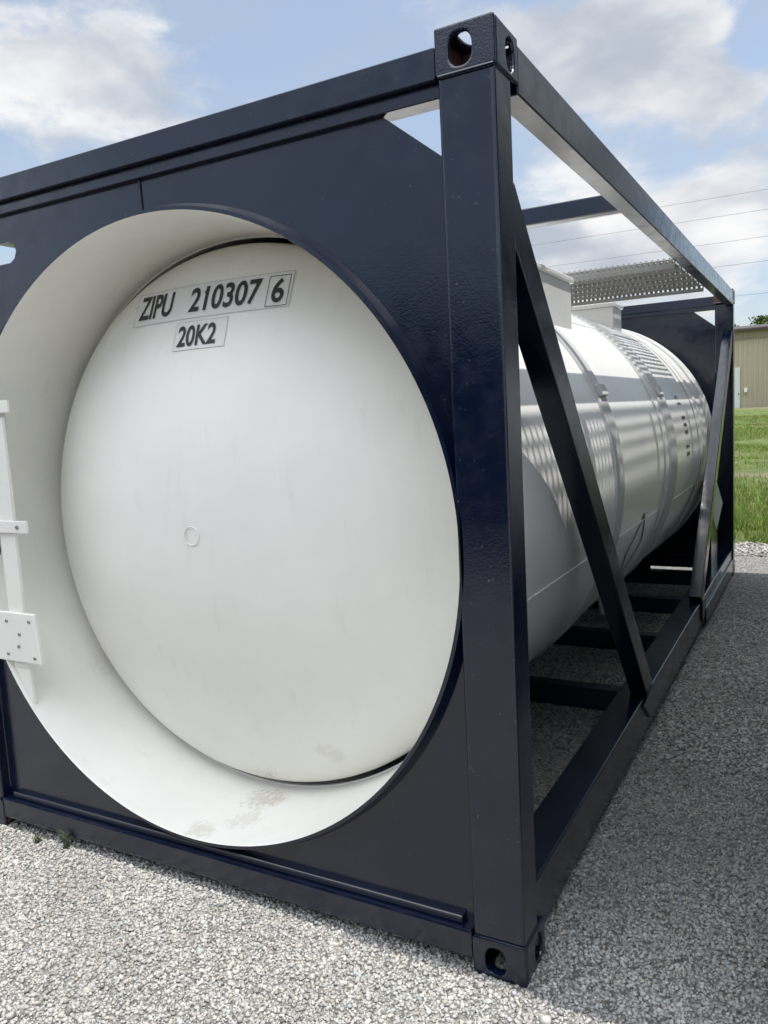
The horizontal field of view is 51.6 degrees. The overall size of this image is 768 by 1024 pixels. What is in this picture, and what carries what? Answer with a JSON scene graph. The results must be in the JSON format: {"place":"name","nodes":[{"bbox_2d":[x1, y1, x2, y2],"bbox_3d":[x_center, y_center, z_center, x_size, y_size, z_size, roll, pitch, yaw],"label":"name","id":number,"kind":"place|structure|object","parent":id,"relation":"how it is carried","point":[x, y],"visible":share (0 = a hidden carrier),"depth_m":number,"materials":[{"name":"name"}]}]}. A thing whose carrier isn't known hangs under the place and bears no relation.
{"place":"outdoors","nodes":[
{"label":"outdoors","id":0,"kind":"place"},
{"bbox_2d":[0,541,767,1023],"bbox_3d":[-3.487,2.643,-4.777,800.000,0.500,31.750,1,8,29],"label":"gravel yard","id":1,"kind":"structure","parent":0,"point":[746,588],"depth_m":2.58,"materials":[{"name":"grey gravel"}]},
{"bbox_2d":[29,833,40,842],"bbox_3d":[-1.393,1.309,3.193,0.058,0.041,0.028,1,8,29],"label":"weed tuft","id":2,"kind":"object","parent":1,"relation":"on","point":[37,838],"visible":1,"depth_m":3.19,"materials":[{"name":"green plant"}]},
{"bbox_2d":[56,829,73,848],"bbox_3d":[-1.246,1.287,3.121,0.048,0.086,0.110,-9,9,-40],"label":"weed tuft","id":3,"kind":"object","parent":1,"relation":"on","point":[66,843],"visible":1,"depth_m":3.13,"materials":[{"name":"green plant"}]},
{"bbox_2d":[0,12,734,987],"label":"tank container","id":4,"kind":"object","parent":1,"relation":"on","point":[364,460],"visible":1,"depth_m":2.73,"materials":[{"name":"metal"}]},
{"bbox_2d":[0,0,767,326],"label":"sky","id":5,"kind":"structure","parent":0,"point":[676,91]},
{"bbox_2d":[735,407,767,543],"bbox_3d":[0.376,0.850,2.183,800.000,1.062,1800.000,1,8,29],"label":"grass field","id":6,"kind":"structure","parent":0,"point":[760,411],"depth_m":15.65,"materials":[{"name":"green plant"}]},
{"bbox_2d":[734,324,767,407],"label":"metal shed","id":7,"kind":"structure","parent":6,"relation":"on","point":[751,362],"depth_m":55.67,"materials":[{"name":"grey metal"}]},
{"bbox_2d":[734,367,739,407],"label":"door","id":8,"kind":"structure","parent":7,"relation":"in","point":[736,369],"depth_m":56.18,"materials":[{"name":"grey paint"}]},
{"bbox_2d":[746,314,767,324],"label":"leafy tree","id":9,"kind":"object","parent":6,"relation":"on","point":[760,319],"visible":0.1,"depth_m":81.37,"materials":[{"name":"green plant"}]},
{"bbox_3d":[25.788,-6.940,19.080,0.320,9.700,0.580,1,8,29],"label":"utility pole","id":10,"kind":"object","parent":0,"visible":0},
{"bbox_2d":[537,209,764,244],"bbox_3d":[7.579,-9.961,28.447,41.000,0.162,0.010,1,8,29],"label":"power cable","id":11,"kind":"object","parent":10,"relation":"attached to","point":[636,229],"visible":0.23,"depth_m":27.84,"materials":[{"name":"grey plastic"}]},
{"bbox_2d":[549,236,764,266],"bbox_3d":[7.623,-9.118,28.547,41.000,0.162,0.010,1,8,29],"label":"power cable","id":12,"kind":"object","parent":10,"relation":"attached to","point":[651,252],"visible":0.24,"depth_m":27.78,"materials":[{"name":"grey plastic"}]},
{"bbox_3d":[-10.106,-7.357,38.891,0.320,9.700,0.580,1,8,29],"label":"utility pole","id":13,"kind":"object","parent":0,"visible":0},
{"bbox_2d":[529,189,765,228],"bbox_3d":[7.546,-10.576,28.374,41.000,0.162,0.010,1,8,29],"label":"power cable","id":14,"kind":"object","parent":13,"relation":"attached to","point":[662,206],"visible":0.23,"depth_m":27.12,"materials":[{"name":"grey plastic"}]}
]}

